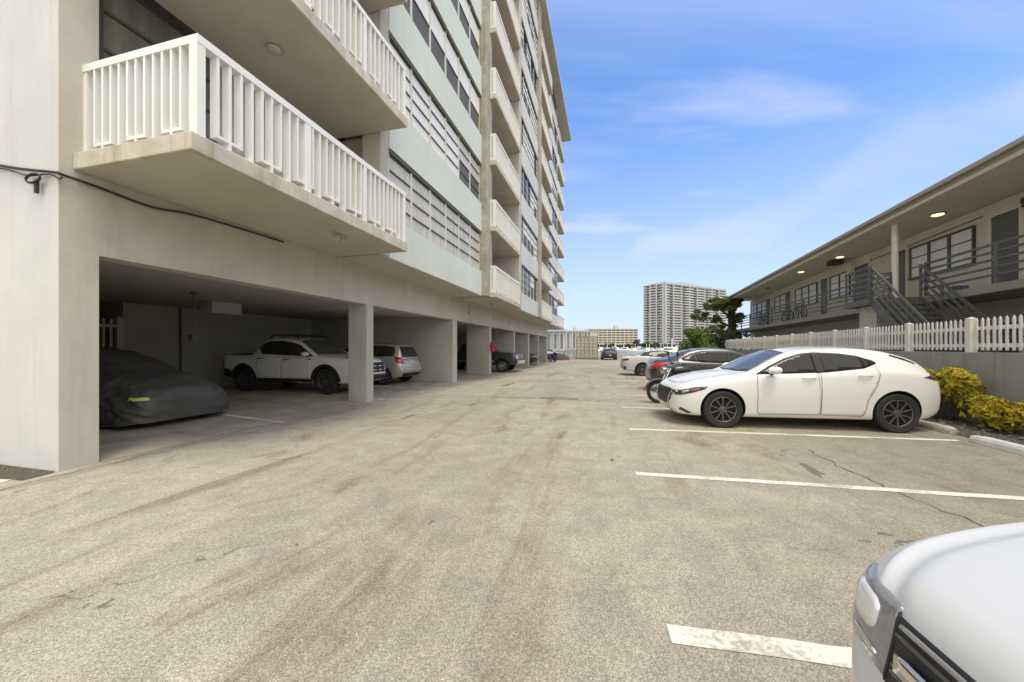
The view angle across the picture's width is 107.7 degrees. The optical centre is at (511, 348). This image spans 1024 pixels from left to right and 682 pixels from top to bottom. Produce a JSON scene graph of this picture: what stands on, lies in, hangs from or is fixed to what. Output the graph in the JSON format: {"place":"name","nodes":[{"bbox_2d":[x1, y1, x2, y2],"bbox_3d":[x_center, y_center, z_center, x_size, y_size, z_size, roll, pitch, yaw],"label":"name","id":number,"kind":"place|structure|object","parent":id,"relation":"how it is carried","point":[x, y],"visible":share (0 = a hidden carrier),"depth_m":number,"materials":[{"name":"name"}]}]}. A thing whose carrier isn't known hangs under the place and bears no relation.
{"place":"outdoors","nodes":[
{"label":"outdoors","id":0,"kind":"place"},
{"bbox_2d":[94,362,544,463],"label":"garage floor","id":1,"kind":"structure","parent":0,"point":[280,403],"depth_m":8.00,"materials":[{"name":"concrete"}]},
{"bbox_2d":[99,347,229,429],"bbox_3d":[-8.186,0.711,7.506,4.704,1.479,2.044,0,0,14],"label":"covered car","id":2,"kind":"object","parent":1,"relation":"on","point":[135,387],"visible":0.59,"depth_m":6.72,"materials":[{"name":"grey"}]},
{"bbox_2d":[209,413,283,422],"bbox_3d":[-7.162,1.386,7.982,5.650,0.108,0.100,0,0,14],"label":"stall line","id":3,"kind":"object","parent":1,"relation":"on","point":[247,417],"visible":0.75,"depth_m":7.50,"materials":[{"name":"paint"}]},
{"bbox_2d":[223,334,385,393],"bbox_3d":[-6.660,0.456,12.150,4.954,1.787,2.198,0,0,14],"label":"pickup truck","id":4,"kind":"object","parent":1,"relation":"on","point":[322,366],"visible":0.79,"depth_m":11.38,"materials":[{"name":"white paint"}]},
{"bbox_2d":[236,390,383,399],"bbox_3d":[-6.328,1.386,11.207,5.650,0.108,0.100,0,0,14],"label":"stall line","id":5,"kind":"object","parent":1,"relation":"on","point":[314,393],"visible":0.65,"depth_m":11.26,"materials":[{"name":"paint"}]},
{"bbox_2d":[344,343,421,384],"bbox_3d":[-5.661,0.575,14.752,3.976,1.551,1.959,0,0,14],"label":"compact suv","id":6,"kind":"object","parent":1,"relation":"on","point":[401,362],"visible":0.45,"depth_m":13.79,"materials":[{"name":"silver paint"}]},
{"bbox_2d":[457,343,524,371],"bbox_3d":[-2.009,0.535,23.517,5.570,1.770,2.263,0,0,14],"label":"pickup truck","id":7,"kind":"object","parent":1,"relation":"on","point":[503,361],"visible":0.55,"depth_m":22.32,"materials":[{"name":"grey paint"}]},
{"bbox_2d":[529,353,539,362],"bbox_3d":[0.070,0.633,32.844,4.614,1.434,2.152,0,0,14],"label":"sedan","id":8,"kind":"object","parent":1,"relation":"on","point":[533,357],"visible":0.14,"depth_m":31.62,"materials":[{"name":"grey paint"}]},
{"bbox_2d":[0,358,1023,681],"bbox_3d":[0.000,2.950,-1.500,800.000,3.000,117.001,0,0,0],"label":"parking lot ground","id":9,"kind":"structure","parent":0,"point":[518,530],"depth_m":2.85,"materials":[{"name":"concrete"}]},
{"bbox_2d":[0,464,53,479],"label":"soil strip","id":10,"kind":"object","parent":9,"relation":"on","point":[22,473],"visible":1,"depth_m":4.33,"materials":[{"name":"soil"}]},
{"bbox_2d":[0,0,570,471],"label":"apartment building","id":11,"kind":"structure","parent":9,"relation":"on","point":[388,170],"depth_m":6.61,"materials":[{"name":"white paint"}]},
{"bbox_2d":[99,317,123,349],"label":"carport gate","id":12,"kind":"structure","parent":11,"relation":"attached to","point":[118,325],"depth_m":10.37,"materials":[{"name":"metal"}]},
{"bbox_2d":[0,164,283,242],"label":"service cable","id":13,"kind":"object","parent":11,"relation":"attached to","point":[36,182],"visible":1,"depth_m":4.56,"materials":[{"name":"grey plastic"}]},
{"bbox_2d":[99,0,215,142],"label":"balcony window","id":14,"kind":"structure","parent":11,"relation":"in","point":[125,26],"depth_m":5.19,"materials":[{"name":"glass"}]},
{"bbox_2d":[389,154,410,228],"bbox_3d":[-2.853,-3.905,9.486,0.060,1.546,1.088,0,0,14],"label":"window","id":15,"kind":"structure","parent":11,"relation":"in","point":[399,175],"depth_m":9.62,"materials":[{"name":"glass"}]},
{"bbox_2d":[389,38,410,122],"bbox_3d":[-2.853,-6.685,9.486,0.060,1.546,1.088,0,0,14],"label":"window","id":16,"kind":"structure","parent":11,"relation":"in","point":[408,70],"depth_m":9.87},
{"bbox_2d":[403,0,410,16],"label":"window","id":17,"kind":"structure","parent":11,"relation":"in","point":[407,6],"depth_m":9.90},
{"bbox_2d":[411,173,429,239],"bbox_3d":[-2.582,-3.905,10.540,0.060,1.546,1.088,0,0,15],"label":"window","id":18,"kind":"structure","parent":11,"relation":"in","point":[420,194],"depth_m":10.55,"materials":[{"name":"glass"}]},
{"bbox_2d":[411,69,429,143],"bbox_3d":[-2.582,-6.685,10.540,0.060,1.546,1.088,0,0,15],"label":"window","id":19,"kind":"structure","parent":11,"relation":"in","point":[420,98],"depth_m":10.55,"materials":[{"name":"glass"}]},
{"bbox_2d":[411,0,429,48],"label":"window","id":20,"kind":"structure","parent":11,"relation":"in","point":[420,9],"depth_m":10.65,"materials":[{"name":"glass"}]},
{"bbox_2d":[430,190,445,249],"bbox_3d":[-2.308,-3.905,11.593,0.060,1.546,1.088,0,0,14],"label":"window","id":21,"kind":"structure","parent":11,"relation":"in","point":[437,206],"depth_m":11.59,"materials":[{"name":"glass"}]},
{"bbox_2d":[430,96,445,162],"bbox_3d":[-2.308,-6.685,11.593,0.060,1.546,1.088,0,0,14],"label":"window","id":22,"kind":"structure","parent":11,"relation":"in","point":[437,119],"depth_m":11.59,"materials":[{"name":"glass"}]},
{"bbox_2d":[430,2,445,74],"bbox_3d":[-2.308,-9.465,11.593,0.060,1.546,1.088,0,0,14],"label":"window","id":23,"kind":"structure","parent":11,"relation":"in","point":[437,31],"depth_m":11.59,"materials":[{"name":"glass"}]},
{"bbox_2d":[446,204,458,257],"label":"window","id":24,"kind":"structure","parent":11,"relation":"in","point":[452,218],"depth_m":12.70,"materials":[{"name":"glass"}]},
{"bbox_2d":[446,119,458,176],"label":"window","id":25,"kind":"structure","parent":11,"relation":"in","point":[452,138],"depth_m":12.70,"materials":[{"name":"glass"}]},
{"bbox_2d":[446,33,458,96],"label":"window","id":26,"kind":"structure","parent":11,"relation":"in","point":[452,59],"depth_m":12.69,"materials":[{"name":"glass"}]},
{"bbox_2d":[451,0,458,16],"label":"window","id":27,"kind":"structure","parent":11,"relation":"in","point":[455,3],"depth_m":13.03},
{"bbox_2d":[459,216,469,263],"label":"window","id":28,"kind":"structure","parent":11,"relation":"in","point":[464,228],"depth_m":13.76,"materials":[{"name":"glass"}]},
{"bbox_2d":[459,137,469,189],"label":"window","id":29,"kind":"structure","parent":11,"relation":"in","point":[464,154],"depth_m":13.75,"materials":[{"name":"glass"}]},
{"bbox_2d":[459,59,469,115],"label":"window","id":30,"kind":"structure","parent":11,"relation":"in","point":[464,80],"depth_m":13.75,"materials":[{"name":"glass"}]},
{"bbox_2d":[459,0,469,40],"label":"window","id":31,"kind":"structure","parent":11,"relation":"in","point":[464,7],"depth_m":13.84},
{"bbox_2d":[470,226,479,269],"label":"window","id":32,"kind":"structure","parent":11,"relation":"in","point":[474,235],"depth_m":14.79,"materials":[{"name":"glass"}]},
{"bbox_2d":[470,153,479,200],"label":"window","id":33,"kind":"structure","parent":11,"relation":"in","point":[474,166],"depth_m":14.79,"materials":[{"name":"glass"}]},
{"bbox_2d":[470,80,479,131],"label":"window","id":34,"kind":"structure","parent":11,"relation":"in","point":[474,97],"depth_m":14.79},
{"bbox_2d":[470,7,479,62],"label":"window","id":35,"kind":"structure","parent":11,"relation":"in","point":[474,29],"depth_m":14.79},
{"bbox_2d":[523,268,526,294],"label":"window","id":36,"kind":"structure","parent":11,"relation":"in","point":[524,271],"depth_m":22.19,"materials":[{"name":"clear glass"}]},
{"bbox_2d":[523,220,526,248],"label":"window","id":37,"kind":"structure","parent":11,"relation":"in","point":[524,224],"depth_m":22.26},
{"bbox_2d":[523,172,526,201],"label":"window","id":38,"kind":"structure","parent":11,"relation":"in","point":[524,178],"depth_m":22.19,"materials":[{"name":"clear glass"}]},
{"bbox_2d":[523,125,526,154],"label":"window","id":39,"kind":"structure","parent":11,"relation":"in","point":[524,131],"depth_m":22.19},
{"bbox_2d":[523,77,526,108],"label":"window","id":40,"kind":"structure","parent":11,"relation":"in","point":[524,84],"depth_m":22.26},
{"bbox_2d":[523,29,526,61],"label":"window","id":41,"kind":"structure","parent":11,"relation":"in","point":[524,38],"depth_m":22.19,"materials":[{"name":"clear glass"}]},
{"bbox_2d":[527,272,530,297],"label":"window","id":42,"kind":"structure","parent":11,"relation":"in","point":[528,274],"depth_m":23.37,"materials":[{"name":"clear glass"}]},
{"bbox_2d":[527,226,530,253],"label":"window","id":43,"kind":"structure","parent":11,"relation":"in","point":[528,230],"depth_m":23.29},
{"bbox_2d":[527,181,530,208],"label":"window","id":44,"kind":"structure","parent":11,"relation":"in","point":[528,186],"depth_m":23.29,"materials":[{"name":"clear glass"}]},
{"bbox_2d":[527,135,530,164],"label":"window","id":45,"kind":"structure","parent":11,"relation":"in","point":[528,141],"depth_m":23.29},
{"bbox_2d":[527,90,530,119],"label":"window","id":46,"kind":"structure","parent":11,"relation":"in","point":[528,97],"depth_m":23.37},
{"bbox_2d":[527,44,530,75],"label":"window","id":47,"kind":"structure","parent":11,"relation":"in","point":[528,53],"depth_m":23.29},
{"bbox_2d":[527,0,530,30],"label":"window","id":48,"kind":"structure","parent":11,"relation":"in","point":[528,8],"depth_m":23.37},
{"bbox_2d":[531,275,533,299],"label":"window","id":49,"kind":"structure","parent":11,"relation":"in","point":[532,278],"depth_m":24.49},
{"bbox_2d":[531,232,533,256],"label":"window","id":50,"kind":"structure","parent":11,"relation":"in","point":[532,236],"depth_m":24.49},
{"bbox_2d":[531,189,533,213],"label":"window","id":51,"kind":"structure","parent":11,"relation":"in","point":[532,194],"depth_m":24.51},
{"bbox_2d":[531,146,533,171],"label":"window","id":52,"kind":"structure","parent":11,"relation":"in","point":[532,152],"depth_m":24.51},
{"bbox_2d":[531,102,533,128],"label":"window","id":53,"kind":"structure","parent":11,"relation":"in","point":[532,110],"depth_m":24.51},
{"bbox_2d":[531,59,533,85],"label":"window","id":54,"kind":"structure","parent":11,"relation":"in","point":[532,68],"depth_m":24.49,"materials":[{"name":"clear glass"}]},
{"bbox_2d":[531,16,533,42],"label":"window","id":55,"kind":"structure","parent":11,"relation":"in","point":[532,26],"depth_m":24.49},
{"bbox_2d":[534,278,536,301],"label":"window","id":56,"kind":"structure","parent":11,"relation":"in","point":[535,281],"depth_m":25.52,"materials":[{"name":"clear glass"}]},
{"bbox_2d":[534,237,536,260],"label":"window","id":57,"kind":"structure","parent":11,"relation":"in","point":[535,241],"depth_m":25.52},
{"bbox_2d":[534,195,536,219],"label":"window","id":58,"kind":"structure","parent":11,"relation":"in","point":[535,200],"depth_m":25.49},
{"bbox_2d":[534,153,536,178],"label":"window","id":59,"kind":"structure","parent":11,"relation":"in","point":[535,160],"depth_m":25.52,"materials":[{"name":"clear glass"}]},
{"bbox_2d":[534,112,536,137],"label":"window","id":60,"kind":"structure","parent":11,"relation":"in","point":[535,119],"depth_m":25.52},
{"bbox_2d":[534,70,536,96],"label":"window","id":61,"kind":"structure","parent":11,"relation":"in","point":[535,79],"depth_m":25.49,"materials":[{"name":"clear glass"}]},
{"bbox_2d":[534,29,536,55],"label":"window","id":62,"kind":"structure","parent":11,"relation":"in","point":[535,38],"depth_m":25.52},
{"bbox_2d":[554,299,556,315],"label":"window","id":63,"kind":"structure","parent":11,"relation":"in","point":[555,302],"depth_m":36.73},
{"bbox_2d":[554,270,556,287],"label":"window","id":64,"kind":"structure","parent":11,"relation":"in","point":[555,274],"depth_m":36.73,"materials":[{"name":"clear glass"}]},
{"bbox_2d":[576,336,597,359],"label":"shipping container","id":65,"kind":"object","parent":9,"relation":"on","point":[586,348],"visible":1,"depth_m":47.59,"materials":[{"name":"brown"}]},
{"bbox_2d":[577,337,586,357],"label":"door","id":66,"kind":"structure","parent":65,"relation":"in","point":[581,342],"depth_m":47.71,"materials":[{"name":"brown"}]},
{"bbox_2d":[587,337,596,357],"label":"door","id":67,"kind":"structure","parent":65,"relation":"in","point":[591,341],"depth_m":47.46,"materials":[{"name":"brown"}]},
{"bbox_2d":[600,348,616,359],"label":"sedan","id":68,"kind":"object","parent":9,"relation":"on","point":[608,352],"visible":1,"depth_m":45.65,"materials":[{"name":"black paint"}]},
{"bbox_2d":[620,350,671,375],"bbox_3d":[8.240,0.772,20.002,4.660,1.356,2.068,0,0,11],"label":"coupe","id":69,"kind":"object","parent":9,"relation":"on","point":[636,363],"visible":0.47,"depth_m":19.45,"materials":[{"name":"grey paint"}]},
{"bbox_2d":[645,352,691,402],"bbox_3d":[4.594,0.773,9.800,2.126,1.356,0.874,0,0,5],"label":"motorcycle","id":70,"kind":"object","parent":9,"relation":"on","point":[680,368],"visible":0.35,"depth_m":9.81,"materials":[{"name":"metal"}]},
{"bbox_2d":[645,347,744,379],"bbox_3d":[7.111,0.713,12.552,4.888,1.474,2.158,0,0,11],"label":"sedan","id":71,"kind":"object","parent":9,"relation":"on","point":[699,359],"visible":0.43,"depth_m":12.00,"materials":[{"name":"grey paint"}]},
{"bbox_2d":[678,326,717,350],"bbox_3d":[12.559,-0.014,25.183,2.383,2.994,2.175,0,0,-23],"label":"green shrub","id":72,"kind":"object","parent":9,"relation":"on","point":[696,337],"visible":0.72,"depth_m":24.91,"materials":[{"name":"green plant"}]},
{"bbox_2d":[689,296,750,337],"bbox_3d":[17.286,-1.451,30.927,4.690,5.816,2.965,0,0,0],"label":"pine tree","id":73,"kind":"object","parent":9,"relation":"on","point":[725,303],"visible":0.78,"depth_m":30.73,"materials":[{"name":"green plant"}]},
{"bbox_2d":[728,333,742,339],"bbox_3d":[16.631,0.107,28.597,2.132,2.721,2.148,0,0,27],"label":"green shrub","id":74,"kind":"object","parent":9,"relation":"on","point":[733,337],"visible":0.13,"depth_m":28.01,"materials":[{"name":"green plant"}]},
{"bbox_2d":[667,624,851,667],"bbox_3d":[1.847,1.446,1.703,2.137,0.001,0.145,0,0,11],"label":"stall line","id":75,"kind":"object","parent":9,"relation":"on","point":[840,656],"visible":0.63,"depth_m":1.82,"materials":[{"name":"paint"}]},
{"bbox_2d":[629,428,958,440],"bbox_3d":[4.550,1.446,6.281,4.960,0.001,0.114,0,0,10],"label":"stall line","id":76,"kind":"object","parent":9,"relation":"on","point":[797,434],"visible":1,"depth_m":6.26,"materials":[{"name":"paint"}]},
{"bbox_2d":[657,346,940,432],"bbox_3d":[5.348,0.709,7.469,4.475,1.482,2.189,0,0,9],"label":"hatchback","id":77,"kind":"object","parent":9,"relation":"on","point":[889,392],"visible":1,"depth_m":6.62,"materials":[{"name":"white paint"}]},
{"bbox_2d":[799,463,824,476],"bbox_3d":[3.572,1.448,4.451,0.126,0.001,0.564,0,0,15],"label":"old patch","id":78,"kind":"object","parent":9,"relation":"on","point":[814,471],"visible":1,"depth_m":4.43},
{"bbox_2d":[636,472,1023,499],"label":"stall line","id":79,"kind":"object","parent":9,"relation":"on","point":[844,486],"visible":1,"depth_m":3.91,"materials":[{"name":"paint"}]},
{"bbox_2d":[728,135,1023,352],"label":"motel building","id":80,"kind":"structure","parent":9,"relation":"on","point":[913,259],"depth_m":11.29,"materials":[{"name":"beige paint"}]},
{"bbox_2d":[751,304,756,318],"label":"window","id":81,"kind":"structure","parent":80,"relation":"in","point":[753,307],"depth_m":30.84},
{"bbox_2d":[757,300,765,316],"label":"window","id":82,"kind":"structure","parent":80,"relation":"in","point":[761,306],"depth_m":28.99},
{"bbox_2d":[766,297,770,323],"bbox_3d":[18.879,-2.605,27.559,0.077,2.210,0.880,0,0,18],"label":"door","id":83,"kind":"structure","parent":80,"relation":"in","point":[768,300],"depth_m":27.56,"materials":[{"name":"silver metal"}]},
{"bbox_2d":[774,293,785,312],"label":"window","id":84,"kind":"structure","parent":80,"relation":"in","point":[781,299],"depth_m":25.40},
{"bbox_2d":[785,289,791,320],"bbox_3d":[17.752,-2.605,24.036,0.047,2.210,0.880,0,0,18],"label":"door","id":85,"kind":"structure","parent":80,"relation":"in","point":[788,293],"depth_m":23.85,"materials":[{"name":"wood"}]},
{"bbox_2d":[794,282,817,307],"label":"window","id":86,"kind":"structure","parent":80,"relation":"in","point":[809,290],"depth_m":21.39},
{"bbox_2d":[820,275,828,314],"bbox_3d":[16.260,-2.605,19.499,0.077,2.210,0.930,0,0,18],"label":"door","id":87,"kind":"structure","parent":80,"relation":"in","point":[824,281],"depth_m":19.58,"materials":[{"name":"wood"}]},
{"bbox_2d":[829,271,850,298],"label":"window","id":88,"kind":"structure","parent":80,"relation":"in","point":[836,281],"depth_m":18.09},
{"bbox_2d":[853,260,869,300],"bbox_3d":[15.240,-2.605,16.309,0.047,2.210,1.230,0,0,18],"label":"door","id":89,"kind":"structure","parent":80,"relation":"in","point":[867,263],"depth_m":16.24,"materials":[{"name":"wood"}]},
{"bbox_2d":[899,246,908,296],"bbox_3d":[14.471,-2.605,13.941,0.047,2.210,0.810,0,0,18],"label":"door","id":90,"kind":"structure","parent":80,"relation":"in","point":[903,255],"depth_m":13.72,"materials":[{"name":"silver metal"}]},
{"bbox_2d":[908,225,975,279],"bbox_3d":[13.872,-3.015,12.180,0.097,1.150,2.670,0,0,18],"label":"window","id":91,"kind":"structure","parent":80,"relation":"in","point":[962,240],"depth_m":11.96,"materials":[{"name":"glass"}]},
{"bbox_2d":[988,204,1023,284],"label":"door","id":92,"kind":"structure","parent":80,"relation":"in","point":[1011,224],"depth_m":9.92,"materials":[{"name":"silver metal"}]},
{"bbox_2d":[988,318,1023,352],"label":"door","id":93,"kind":"structure","parent":80,"relation":"in","point":[1003,350],"depth_m":9.87,"materials":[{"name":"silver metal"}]},
{"bbox_2d":[729,349,1023,432],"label":"boundary wall","id":94,"kind":"structure","parent":9,"relation":"on","point":[1000,374],"depth_m":6.91,"materials":[{"name":"concrete"}]},
{"bbox_2d":[698,314,1023,351],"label":"picket fence","id":95,"kind":"object","parent":94,"relation":"on","point":[970,329],"visible":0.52,"depth_m":8.93,"materials":[{"name":"wood"}]},
{"bbox_2d":[808,449,984,526],"bbox_3d":[3.950,1.448,3.866,0.204,0.001,3.074,0,0,8],"label":"pavement crack","id":96,"kind":"object","parent":9,"relation":"on","point":[903,494],"visible":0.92,"depth_m":3.70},
{"bbox_2d":[916,420,957,433],"bbox_3d":[7.520,1.393,6.765,0.168,0.115,0.990,0,0,12],"label":"wheel stop","id":97,"kind":"object","parent":9,"relation":"on","point":[941,428],"visible":0.61,"depth_m":6.53,"materials":[{"name":"concrete"}]},
{"bbox_2d":[852,522,1023,681],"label":"white suv","id":98,"kind":"object","parent":9,"relation":"on","point":[947,607],"visible":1,"depth_m":0.85,"materials":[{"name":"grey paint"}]},
{"bbox_2d":[922,415,1023,444],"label":"planting bed","id":99,"kind":"object","parent":9,"relation":"on","point":[1015,435],"visible":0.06,"depth_m":6.34,"materials":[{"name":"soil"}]},
{"bbox_2d":[705,333,729,348],"bbox_3d":[14.869,0.163,27.235,1.762,2.611,2.116,0,0,33],"label":"green shrub","id":100,"kind":"object","parent":99,"relation":"on","point":[717,339],"visible":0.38,"depth_m":27.02,"materials":[{"name":"green plant"}]},
{"bbox_2d":[924,366,986,419],"bbox_3d":[8.518,0.880,7.351,1.040,1.078,1.163,0,0,-19],"label":"croton bush","id":101,"kind":"object","parent":99,"relation":"on","point":[955,382],"visible":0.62,"depth_m":7.01,"materials":[{"name":"yellow plant"}]},
{"bbox_2d":[957,394,1023,431],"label":"croton bush","id":102,"kind":"object","parent":99,"relation":"on","point":[996,414],"visible":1,"depth_m":6.26,"materials":[{"name":"yellow plant"}]},
{"bbox_2d":[969,435,1023,455],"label":"wheel stop","id":103,"kind":"object","parent":9,"relation":"on","point":[1014,448],"visible":1,"depth_m":5.37,"materials":[{"name":"white paint"}]},
{"bbox_2d":[548,351,557,361],"bbox_3d":[4.242,0.903,39.023,0.728,1.110,1.650,0,0,-20],"label":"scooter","id":104,"kind":"object","parent":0,"point":[553,355],"visible":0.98,"depth_m":38.68,"materials":[{"name":"metal"}]},
{"bbox_2d":[539,397,577,399],"bbox_3d":[1.340,1.444,10.750,1.100,0.012,0.360,0,0,14],"label":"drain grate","id":105,"kind":"object","parent":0,"point":[559,398],"visible":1,"depth_m":10.69,"materials":[{"name":"grey"}]},
{"bbox_2d":[552,353,569,359],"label":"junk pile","id":106,"kind":"object","parent":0,"point":[560,356],"visible":0.68,"depth_m":44.84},
{"bbox_2d":[558,352,637,355],"bbox_3d":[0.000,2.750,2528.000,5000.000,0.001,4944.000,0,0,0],"label":"bay water","id":107,"kind":"structure","parent":0,"point":[599,354],"depth_m":190.73,"materials":[{"name":"blue liquid"}]},
{"bbox_2d":[617,347,633,351],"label":"motor boat","id":108,"kind":"object","parent":107,"relation":"on","point":[624,349],"visible":0.83,"depth_m":237.48,"materials":[{"name":"white"}]},
{"bbox_2d":[662,347,677,352],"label":"yacht","id":109,"kind":"object","parent":107,"relation":"on","point":[672,349],"visible":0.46,"depth_m":118.77,"materials":[{"name":"white"}]},
{"bbox_2d":[558,348,642,351],"bbox_3d":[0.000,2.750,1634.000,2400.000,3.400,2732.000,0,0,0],"label":"shore ground","id":110,"kind":"structure","parent":0,"point":[570,350],"depth_m":268.00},
{"bbox_2d":[547,329,565,350],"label":"office block","id":111,"kind":"structure","parent":110,"relation":"on","point":[555,340],"depth_m":210.00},
{"bbox_2d":[565,327,589,348],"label":"office block","id":112,"kind":"structure","parent":110,"relation":"on","point":[570,337],"depth_m":329.96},
{"bbox_2d":[586,325,638,348],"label":"apartment block","id":113,"kind":"structure","parent":110,"relation":"on","point":[615,336],"depth_m":328.80,"materials":[{"name":"concrete"}]},
{"bbox_2d":[643,282,725,348],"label":"apartment tower","id":114,"kind":"structure","parent":110,"relation":"on","point":[669,308],"depth_m":440.75,"materials":[{"name":"concrete"}]},
{"bbox_2d":[547,0,1023,347],"label":"sky","id":115,"kind":"structure","parent":0,"point":[721,144],"materials":[{"name":"blue"}]},
{"bbox_2d":[793,303,806,318],"bbox_3d":[15.341,-1.977,19.930,0.527,0.972,1.683,0,0,18],"label":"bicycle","id":116,"kind":"object","parent":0,"point":[799,311],"visible":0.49,"depth_m":20.09,"materials":[{"name":"metal"}]},
{"bbox_2d":[948,284,968,291],"bbox_3d":[11.968,-1.590,10.038,0.250,0.180,0.350,0,0,18],"label":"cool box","id":117,"kind":"object","parent":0,"point":[959,287],"visible":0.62,"depth_m":9.90,"materials":[{"name":"blue"}]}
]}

